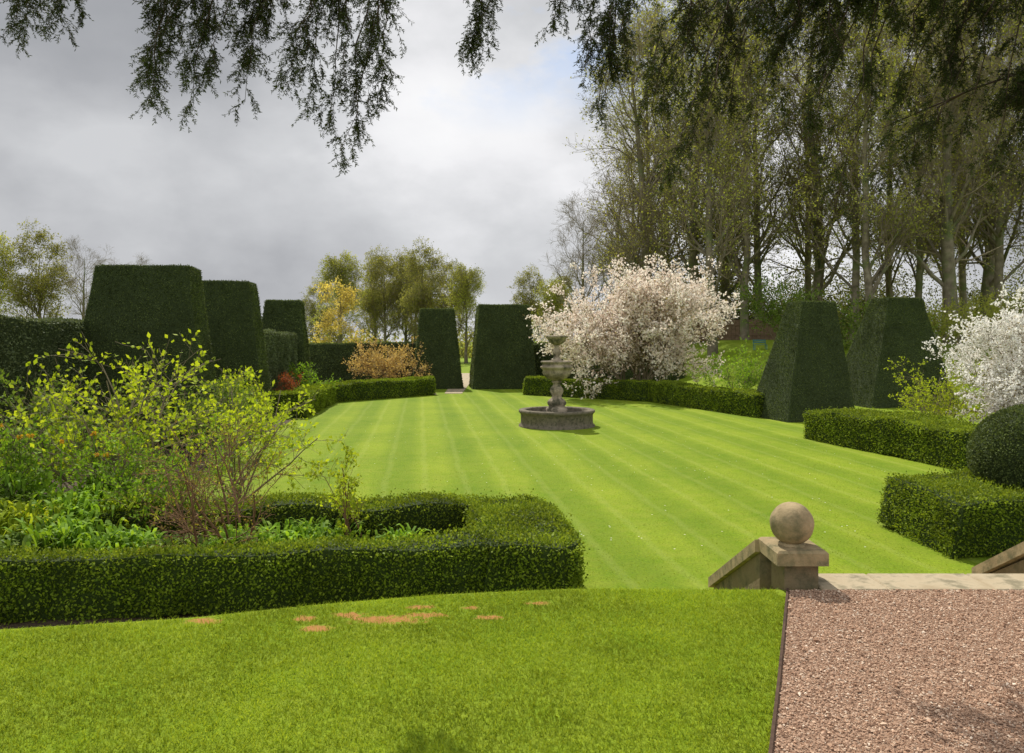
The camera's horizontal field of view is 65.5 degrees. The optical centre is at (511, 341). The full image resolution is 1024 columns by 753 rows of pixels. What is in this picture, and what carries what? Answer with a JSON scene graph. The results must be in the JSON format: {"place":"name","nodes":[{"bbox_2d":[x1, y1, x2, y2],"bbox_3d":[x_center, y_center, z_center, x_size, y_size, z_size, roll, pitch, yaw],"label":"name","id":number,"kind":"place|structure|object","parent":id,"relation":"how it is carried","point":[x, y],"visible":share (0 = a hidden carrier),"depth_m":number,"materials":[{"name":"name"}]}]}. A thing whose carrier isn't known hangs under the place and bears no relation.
{"place":"outdoors","nodes":[
{"label":"outdoors","id":0,"kind":"place"},
{"bbox_2d":[0,419,292,628],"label":"flower bed","id":1,"kind":"object","parent":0,"point":[12,625],"depth_m":6.87,"materials":[{"name":"soil"}]},
{"bbox_2d":[0,481,38,524],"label":"leafy perennial","id":2,"kind":"object","parent":1,"relation":"on","point":[6,497],"visible":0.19,"depth_m":9.02,"materials":[{"name":"green plant"}]},
{"bbox_2d":[0,522,67,553],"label":"leafy perennial","id":3,"kind":"object","parent":1,"relation":"on","point":[9,540],"visible":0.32,"depth_m":7.88,"materials":[{"name":"green plant"}]},
{"bbox_2d":[1,433,71,527],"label":"crown imperial","id":4,"kind":"object","parent":1,"relation":"on","point":[34,484],"visible":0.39,"depth_m":9.22,"materials":[{"name":"green plant"}]},
{"bbox_2d":[0,497,76,543],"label":"leafy perennial","id":5,"kind":"object","parent":1,"relation":"on","point":[7,516],"visible":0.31,"depth_m":8.45,"materials":[{"name":"green plant"}]},
{"bbox_2d":[0,314,86,469],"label":"tall hedge","id":6,"kind":"object","parent":1,"relation":"on","point":[23,341],"visible":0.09,"depth_m":15.33,"materials":[{"name":"green plant"}]},
{"bbox_2d":[0,413,105,502],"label":"green shrub","id":7,"kind":"object","parent":1,"relation":"on","point":[13,463],"visible":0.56,"depth_m":9.43,"materials":[{"name":"green plant"}]},
{"bbox_2d":[1,507,124,553],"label":"leafy perennial","id":8,"kind":"object","parent":1,"relation":"on","point":[65,528],"visible":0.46,"depth_m":8.08,"materials":[{"name":"green plant"}]},
{"bbox_2d":[1,483,127,537],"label":"leafy perennial","id":9,"kind":"object","parent":1,"relation":"on","point":[68,501],"visible":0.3,"depth_m":8.80,"materials":[{"name":"green plant"}]},
{"bbox_2d":[54,431,127,523],"bbox_3d":[-4.901,1.737,9.495,0.880,1.326,0.892,0,0,21],"label":"crown imperial","id":10,"kind":"object","parent":1,"relation":"on","point":[97,482],"visible":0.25,"depth_m":9.41,"materials":[{"name":"green plant"}]},
{"bbox_2d":[0,368,184,492],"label":"green shrub","id":11,"kind":"object","parent":1,"relation":"on","point":[47,413],"visible":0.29,"depth_m":12.30,"materials":[{"name":"green plant"}]},
{"bbox_2d":[46,523,172,553],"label":"leafy perennial","id":12,"kind":"object","parent":1,"relation":"on","point":[114,538],"visible":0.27,"depth_m":7.96,"materials":[{"name":"green plant"}]},
{"bbox_2d":[0,413,250,538],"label":"green shrub","id":13,"kind":"object","parent":1,"relation":"on","point":[126,480],"visible":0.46,"depth_m":9.41,"materials":[{"name":"green plant"}]},
{"bbox_2d":[0,329,286,497],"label":"lime shrub","id":14,"kind":"object","parent":1,"relation":"on","point":[68,435],"visible":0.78,"depth_m":10.26,"materials":[{"name":"green plant"}]},
{"bbox_2d":[79,487,208,542],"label":"leafy perennial","id":15,"kind":"object","parent":1,"relation":"on","point":[125,503],"visible":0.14,"depth_m":8.97,"materials":[{"name":"green plant"}]},
{"bbox_2d":[84,263,221,450],"bbox_3d":[-8.415,0.343,18.257,3.264,4.211,1.619,0,0,-6],"label":"yew topiary","id":16,"kind":"object","parent":1,"relation":"on","point":[133,305],"visible":0.66,"depth_m":17.69,"materials":[{"name":"green plant"}]},
{"bbox_2d":[129,532,204,549],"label":"leafy perennial","id":17,"kind":"object","parent":1,"relation":"on","point":[168,542],"visible":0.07,"depth_m":7.94,"materials":[{"name":"green plant"}]},
{"bbox_2d":[98,448,240,535],"bbox_3d":[-3.751,1.812,8.975,1.269,1.190,1.433,0,0,0],"label":"rose bush","id":18,"kind":"object","parent":1,"relation":"on","point":[146,512],"visible":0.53,"depth_m":9.07,"materials":[{"name":"green plant"}]},
{"bbox_2d":[125,374,280,461],"bbox_3d":[-6.226,1.505,16.098,2.894,1.810,2.937,0,0,-37],"label":"green shrub","id":19,"kind":"object","parent":1,"relation":"on","point":[226,393],"visible":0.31,"depth_m":15.98,"materials":[{"name":"green plant"}]},
{"bbox_2d":[118,406,303,551],"bbox_3d":[-3.183,1.519,8.327,1.677,1.790,2.584,0,0,-26],"label":"twiggy shrub","id":20,"kind":"object","parent":1,"relation":"on","point":[179,516],"visible":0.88,"depth_m":7.90,"materials":[{"name":"brown plant"}]},
{"bbox_2d":[171,524,277,550],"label":"leafy perennial","id":21,"kind":"object","parent":1,"relation":"on","point":[218,541],"visible":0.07,"depth_m":7.97,"materials":[{"name":"green plant"}]},
{"bbox_2d":[202,279,274,424],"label":"yew topiary","id":22,"kind":"object","parent":1,"relation":"on","point":[235,324],"visible":0.44,"depth_m":22.26,"materials":[{"name":"green plant"}]},
{"bbox_2d":[210,518,299,548],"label":"leafy perennial","id":23,"kind":"object","parent":1,"relation":"on","point":[265,528],"visible":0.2,"depth_m":8.12,"materials":[{"name":"green plant"}]},
{"bbox_2d":[164,364,346,499],"bbox_3d":[-3.620,1.376,11.769,2.415,2.075,2.800,0,0,0],"label":"lime shrub","id":24,"kind":"object","parent":1,"relation":"on","point":[223,418],"visible":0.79,"depth_m":11.63,"materials":[{"name":"green plant"}]},
{"bbox_2d":[216,367,299,433],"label":"green shrub","id":25,"kind":"object","parent":1,"relation":"on","point":[255,391],"visible":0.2,"depth_m":20.12,"materials":[{"name":"green plant"}]},
{"bbox_2d":[0,485,589,625],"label":"box hedge","id":26,"kind":"object","parent":1,"relation":"on","point":[472,544],"visible":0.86,"depth_m":7.14,"materials":[{"name":"green plant"}]},
{"bbox_2d":[260,515,365,544],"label":"leafy perennial","id":27,"kind":"object","parent":1,"relation":"on","point":[316,531],"visible":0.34,"depth_m":8.58,"materials":[{"name":"green plant"}]},
{"bbox_2d":[305,441,368,536],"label":"rose bush","id":28,"kind":"object","parent":1,"relation":"on","point":[343,482],"visible":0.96,"depth_m":8.63,"materials":[{"name":"green plant"}]},
{"bbox_2d":[364,523,429,541],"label":"leafy perennial","id":29,"kind":"object","parent":1,"relation":"on","point":[398,533],"visible":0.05,"depth_m":8.48,"materials":[{"name":"green plant"}]},
{"bbox_2d":[0,585,785,752],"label":"terrace lawn","id":30,"kind":"structure","parent":0,"point":[391,620],"depth_m":3.73,"materials":[{"name":"green plant"}]},
{"bbox_2d":[0,0,1023,224],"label":"yew tree","id":31,"kind":"object","parent":30,"relation":"on","point":[207,29],"visible":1,"depth_m":5.31,"materials":[{"name":"green plant"}]},
{"bbox_2d":[768,588,788,752],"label":"lawn edging","id":32,"kind":"object","parent":30,"relation":"on","point":[772,735],"visible":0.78,"depth_m":3.71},
{"bbox_2d":[0,0,1023,341],"label":"sky","id":33,"kind":"structure","parent":0,"point":[480,168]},
{"bbox_2d":[166,387,993,589],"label":"lawn","id":34,"kind":"structure","parent":0,"point":[461,412],"depth_m":14.45,"materials":[{"name":"green plant"}]},
{"bbox_2d":[469,304,536,388],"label":"yew topiary","id":35,"kind":"object","parent":34,"relation":"on","point":[502,356],"visible":0.95,"depth_m":40.24,"materials":[{"name":"green plant"}]},
{"bbox_2d":[519,335,594,429],"bbox_3d":[1.270,1.125,22.600,2.160,2.590,2.160,0,0,0],"label":"fountain","id":36,"kind":"object","parent":34,"relation":"on","point":[556,414],"visible":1,"depth_m":22.21,"materials":[{"name":"stone"}]},
{"bbox_2d":[708,502,828,589],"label":"stone pier","id":37,"kind":"structure","parent":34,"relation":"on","point":[790,555],"depth_m":5.22,"materials":[{"name":"beige stone"}]},
{"bbox_2d":[755,300,854,422],"bbox_3d":[9.040,0.574,24.952,2.461,3.755,2.401,0,0,-13],"label":"yew topiary","id":38,"kind":"object","parent":34,"relation":"on","point":[806,366],"visible":0.91,"depth_m":24.31,"materials":[{"name":"green plant"}]},
{"bbox_2d":[972,541,1023,573],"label":"stone pier","id":39,"kind":"structure","parent":34,"relation":"on","point":[1010,561],"depth_m":6.19,"materials":[{"name":"beige stone"}]},
{"bbox_2d":[279,340,1022,425],"bbox_3d":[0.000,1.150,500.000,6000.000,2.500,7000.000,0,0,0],"label":"ground","id":40,"kind":"structure","parent":0,"point":[726,345],"depth_m":42.11,"materials":[{"name":"green plant"}]},
{"bbox_2d":[0,231,30,317],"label":"tree","id":41,"kind":"object","parent":40,"relation":"on","point":[4,266],"visible":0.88,"depth_m":65.99,"materials":[{"name":"green plant"}]},
{"bbox_2d":[0,218,78,318],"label":"tree","id":42,"kind":"object","parent":40,"relation":"on","point":[40,287],"visible":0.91,"depth_m":67.17,"materials":[{"name":"green plant"}]},
{"bbox_2d":[52,234,117,318],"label":"bare tree","id":43,"kind":"object","parent":40,"relation":"on","point":[72,281],"visible":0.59,"depth_m":65.75,"materials":[{"name":"grey plant"}]},
{"bbox_2d":[301,275,337,342],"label":"tree","id":44,"kind":"object","parent":40,"relation":"on","point":[310,306],"visible":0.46,"depth_m":91.68,"materials":[{"name":"green plant"}]},
{"bbox_2d":[306,247,373,342],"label":"tree","id":45,"kind":"object","parent":40,"relation":"on","point":[342,269],"visible":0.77,"depth_m":85.25,"materials":[{"name":"green plant"}]},
{"bbox_2d":[308,275,375,342],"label":"golden tree","id":46,"kind":"object","parent":40,"relation":"on","point":[348,295],"visible":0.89,"depth_m":48.79,"materials":[{"name":"yellow plant"}]},
{"bbox_2d":[309,341,415,383],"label":"tall hedge","id":47,"kind":"object","parent":40,"relation":"on","point":[326,359],"visible":0.37,"depth_m":41.87,"materials":[{"name":"green plant"}]},
{"bbox_2d":[344,243,393,340],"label":"tree","id":48,"kind":"object","parent":40,"relation":"on","point":[372,287],"visible":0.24,"depth_m":95.14,"materials":[{"name":"green plant"}]},
{"bbox_2d":[355,246,410,341],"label":"tree","id":49,"kind":"object","parent":40,"relation":"on","point":[371,302],"visible":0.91,"depth_m":87.50,"materials":[{"name":"green plant"}]},
{"bbox_2d":[378,245,431,341],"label":"tree","id":50,"kind":"object","parent":40,"relation":"on","point":[402,262],"visible":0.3,"depth_m":89.36,"materials":[{"name":"green plant"}]},
{"bbox_2d":[387,236,453,338],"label":"tree","id":51,"kind":"object","parent":40,"relation":"on","point":[414,299],"visible":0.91,"depth_m":83.00,"materials":[{"name":"green plant"}]},
{"bbox_2d":[413,308,463,388],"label":"yew topiary","id":52,"kind":"object","parent":40,"relation":"on","point":[437,333],"visible":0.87,"depth_m":40.23,"materials":[{"name":"green plant"}]},
{"bbox_2d":[308,329,572,357],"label":"hedgerow trees","id":53,"kind":"object","parent":40,"relation":"on","point":[469,350],"visible":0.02,"depth_m":124.42,"materials":[{"name":"green plant"}]},
{"bbox_2d":[430,252,476,336],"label":"tree","id":54,"kind":"object","parent":40,"relation":"on","point":[445,305],"visible":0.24,"depth_m":93.32,"materials":[{"name":"green plant"}]},
{"bbox_2d":[439,261,486,363],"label":"tree","id":55,"kind":"object","parent":40,"relation":"on","point":[462,294],"visible":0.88,"depth_m":86.52,"materials":[{"name":"green plant"}]},
{"bbox_2d":[507,265,555,341],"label":"tree","id":56,"kind":"object","parent":40,"relation":"on","point":[524,300],"visible":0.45,"depth_m":87.77,"materials":[{"name":"green plant"}]},
{"bbox_2d":[531,277,573,337],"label":"tree","id":57,"kind":"object","parent":40,"relation":"on","point":[553,296],"visible":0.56,"depth_m":83.71,"materials":[{"name":"green plant"}]},
{"bbox_2d":[543,193,624,335],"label":"bare tree","id":58,"kind":"object","parent":40,"relation":"on","point":[582,254],"visible":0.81,"depth_m":55.83,"materials":[{"name":"grey plant"}]},
{"bbox_2d":[533,341,685,380],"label":"tall hedge","id":59,"kind":"object","parent":40,"relation":"on","point":[539,358],"visible":0.12,"depth_m":41.93,"materials":[{"name":"green plant"}]},
{"bbox_2d":[564,142,679,326],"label":"bare tree","id":60,"kind":"object","parent":40,"relation":"on","point":[607,180],"visible":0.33,"depth_m":61.21,"materials":[{"name":"grey plant"}]},
{"bbox_2d":[562,0,705,289],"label":"woodland tree","id":61,"kind":"object","parent":40,"relation":"on","point":[643,234],"visible":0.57,"depth_m":52.57,"materials":[{"name":"green plant"}]},
{"bbox_2d":[575,0,705,283],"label":"woodland tree","id":62,"kind":"object","parent":40,"relation":"on","point":[659,16],"visible":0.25,"depth_m":59.78,"materials":[{"name":"green plant"}]},
{"bbox_2d":[601,9,723,279],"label":"woodland tree","id":63,"kind":"object","parent":40,"relation":"on","point":[662,121],"visible":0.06,"depth_m":65.67,"materials":[{"name":"green plant"}]},
{"bbox_2d":[603,0,758,343],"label":"woodland tree","id":64,"kind":"object","parent":40,"relation":"on","point":[693,260],"visible":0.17,"depth_m":57.89,"materials":[{"name":"green plant"}]},
{"bbox_2d":[624,0,785,354],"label":"woodland tree","id":65,"kind":"object","parent":40,"relation":"on","point":[709,160],"visible":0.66,"depth_m":45.63,"materials":[{"name":"green plant"}]},
{"bbox_2d":[670,2,801,319],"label":"woodland tree","id":66,"kind":"object","parent":40,"relation":"on","point":[725,288],"visible":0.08,"depth_m":61.57,"materials":[{"name":"green plant"}]},
{"bbox_2d":[694,319,780,340],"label":"wooden fence","id":67,"kind":"object","parent":40,"relation":"on","point":[732,330],"visible":0.17,"depth_m":57.00,"materials":[{"name":"brown wood"}]},
{"bbox_2d":[688,0,821,339],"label":"woodland tree","id":68,"kind":"object","parent":40,"relation":"on","point":[744,325],"visible":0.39,"depth_m":51.83,"materials":[{"name":"green plant"}]},
{"bbox_2d":[689,0,824,339],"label":"woodland tree","id":69,"kind":"object","parent":40,"relation":"on","point":[759,261],"visible":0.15,"depth_m":57.44,"materials":[{"name":"green plant"}]},
{"bbox_2d":[733,268,842,339],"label":"evergreen shrub","id":70,"kind":"object","parent":40,"relation":"on","point":[775,312],"visible":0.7,"depth_m":42.30,"materials":[{"name":"green plant"}]},
{"bbox_2d":[588,229,1023,342],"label":"woodland thicket","id":71,"kind":"object","parent":40,"relation":"on","point":[876,294],"visible":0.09,"depth_m":70.73,"materials":[{"name":"green plant"}]},
{"bbox_2d":[751,9,875,300],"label":"woodland tree","id":72,"kind":"object","parent":40,"relation":"on","point":[807,277],"visible":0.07,"depth_m":62.58,"materials":[{"name":"green plant"}]},
{"bbox_2d":[741,0,905,300],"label":"woodland tree","id":73,"kind":"object","parent":40,"relation":"on","point":[818,277],"visible":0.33,"depth_m":54.43,"materials":[{"name":"green plant"}]},
{"bbox_2d":[780,0,939,339],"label":"woodland tree","id":74,"kind":"object","parent":40,"relation":"on","point":[855,266],"visible":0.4,"depth_m":49.46,"materials":[{"name":"green plant"}]},
{"bbox_2d":[791,0,964,310],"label":"woodland tree","id":75,"kind":"object","parent":40,"relation":"on","point":[907,222],"visible":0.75,"depth_m":43.55,"materials":[{"name":"green plant"}]},
{"bbox_2d":[844,0,938,297],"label":"woodland tree","id":76,"kind":"object","parent":40,"relation":"on","point":[889,281],"visible":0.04,"depth_m":58.29,"materials":[{"name":"green plant"}]},
{"bbox_2d":[836,286,946,349],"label":"evergreen shrub","id":77,"kind":"object","parent":40,"relation":"on","point":[850,321],"visible":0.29,"depth_m":41.15,"materials":[{"name":"green plant"}]},
{"bbox_2d":[846,297,956,407],"bbox_3d":[14.311,0.381,30.201,3.709,4.158,2.888,0,0,-13],"label":"yew topiary","id":78,"kind":"object","parent":40,"relation":"on","point":[893,329],"visible":0.84,"depth_m":29.41,"materials":[{"name":"green plant"}]},
{"bbox_2d":[825,0,1023,343],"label":"woodland tree","id":79,"kind":"object","parent":40,"relation":"on","point":[949,262],"visible":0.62,"depth_m":44.37,"materials":[{"name":"green plant"}]},
{"bbox_2d":[872,0,978,297],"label":"woodland tree","id":80,"kind":"object","parent":40,"relation":"on","point":[918,274],"visible":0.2,"depth_m":51.86,"materials":[{"name":"green plant"}]},
{"bbox_2d":[896,5,989,337],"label":"woodland tree","id":81,"kind":"object","parent":40,"relation":"on","point":[940,273],"visible":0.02,"depth_m":65.61,"materials":[{"name":"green plant"}]},
{"bbox_2d":[924,290,986,350],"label":"evergreen shrub","id":82,"kind":"object","parent":40,"relation":"on","point":[942,318],"visible":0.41,"depth_m":40.63,"materials":[{"name":"green plant"}]},
{"bbox_2d":[891,0,1023,337],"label":"woodland tree","id":83,"kind":"object","parent":40,"relation":"on","point":[988,279],"visible":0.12,"depth_m":51.42,"materials":[{"name":"green plant"}]},
{"bbox_2d":[903,0,1023,339],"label":"woodland tree","id":84,"kind":"object","parent":40,"relation":"on","point":[962,288],"visible":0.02,"depth_m":59.89,"materials":[{"name":"green plant"}]},
{"bbox_2d":[917,0,1023,338],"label":"woodland tree","id":85,"kind":"object","parent":40,"relation":"on","point":[1000,224],"visible":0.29,"depth_m":47.62,"materials":[{"name":"green plant"}]},
{"bbox_2d":[954,285,1023,346],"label":"evergreen shrub","id":86,"kind":"object","parent":40,"relation":"on","point":[989,312],"visible":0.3,"depth_m":41.38,"materials":[{"name":"green plant"}]},
{"bbox_2d":[982,5,1023,275],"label":"woodland tree","id":87,"kind":"object","parent":40,"relation":"on","point":[1013,219],"visible":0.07,"depth_m":58.15,"materials":[{"name":"green plant"}]},
{"label":"flower bed","id":88,"kind":"structure","parent":40,"relation":"on","visible":0},
{"bbox_2d":[522,375,654,400],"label":"box hedge","id":89,"kind":"object","parent":88,"relation":"on","point":[630,389],"visible":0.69,"depth_m":33.43,"materials":[{"name":"green plant"}]},
{"bbox_2d":[522,252,741,399],"bbox_3d":[5.222,-0.670,34.138,9.148,6.512,8.180,0,0,12],"label":"magnolia tree","id":90,"kind":"object","parent":88,"relation":"on","point":[651,318],"visible":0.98,"depth_m":32.87,"materials":[{"name":"white plant"}]},
{"bbox_2d":[647,379,764,417],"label":"box hedge","id":91,"kind":"object","parent":88,"relation":"on","point":[748,402],"visible":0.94,"depth_m":27.62,"materials":[{"name":"green plant"}]},
{"bbox_2d":[687,335,768,389],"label":"green shrub","id":92,"kind":"object","parent":88,"relation":"on","point":[748,380],"visible":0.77,"depth_m":27.68,"materials":[{"name":"green plant"}]},
{"bbox_2d":[773,589,1023,752],"bbox_3d":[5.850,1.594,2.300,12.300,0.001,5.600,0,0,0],"label":"gravel yard","id":93,"kind":"structure","parent":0,"point":[798,743],"depth_m":3.72,"materials":[{"name":"brown gravel"}]},
{"bbox_2d":[818,573,1023,589],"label":"garden steps","id":94,"kind":"structure","parent":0,"point":[893,581],"depth_m":5.27,"materials":[{"name":"stone"}]},
{"label":"flower bed","id":95,"kind":"structure","parent":0,"visible":0},
{"bbox_2d":[802,406,977,469],"bbox_3d":[8.365,2.004,17.296,1.794,1.068,5.612,0,0,-9],"label":"box hedge","id":96,"kind":"object","parent":95,"relation":"on","point":[933,439],"visible":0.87,"depth_m":16.68,"materials":[{"name":"green plant"}]},
{"bbox_2d":[884,356,989,421],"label":"acer shrub","id":97,"kind":"object","parent":95,"relation":"on","point":[915,399],"visible":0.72,"depth_m":17.79,"materials":[{"name":"green plant"}]},
{"bbox_2d":[875,464,1023,558],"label":"box hedge","id":98,"kind":"object","parent":95,"relation":"on","point":[960,513],"visible":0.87,"depth_m":9.07,"materials":[{"name":"green plant"}]},
{"bbox_2d":[921,281,1023,422],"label":"magnolia tree","id":99,"kind":"object","parent":95,"relation":"on","point":[1005,376],"visible":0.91,"depth_m":16.80,"materials":[{"name":"white plant"}]},
{"bbox_2d":[966,404,1023,488],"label":"box ball","id":100,"kind":"object","parent":95,"relation":"on","point":[995,447],"visible":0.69,"depth_m":9.84,"materials":[{"name":"green plant"}]},
{"label":"flower bed","id":101,"kind":"structure","parent":0,"visible":0},
{"bbox_2d":[263,328,298,390],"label":"tall hedge","id":102,"kind":"object","parent":101,"relation":"on","point":[281,350],"visible":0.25,"depth_m":27.94,"materials":[{"name":"green plant"}]},
{"bbox_2d":[262,299,313,385],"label":"yew topiary","id":103,"kind":"object","parent":101,"relation":"on","point":[288,315],"visible":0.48,"depth_m":32.28,"materials":[{"name":"green plant"}]},
{"bbox_2d":[272,372,306,390],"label":"red shrub","id":104,"kind":"object","parent":101,"relation":"on","point":[288,380],"visible":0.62,"depth_m":26.84,"materials":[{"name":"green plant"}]},
{"bbox_2d":[288,362,340,388],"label":"green shrub","id":105,"kind":"object","parent":101,"relation":"on","point":[295,373],"visible":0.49,"depth_m":30.00,"materials":[{"name":"green plant"}]},
{"bbox_2d":[272,375,436,417],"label":"box hedge","id":106,"kind":"object","parent":101,"relation":"on","point":[326,395],"visible":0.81,"depth_m":32.05,"materials":[{"name":"green plant"}]},
{"bbox_2d":[341,335,432,378],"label":"rusty shrub","id":107,"kind":"object","parent":101,"relation":"on","point":[382,363],"visible":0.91,"depth_m":37.73,"materials":[{"name":"orange plant"}]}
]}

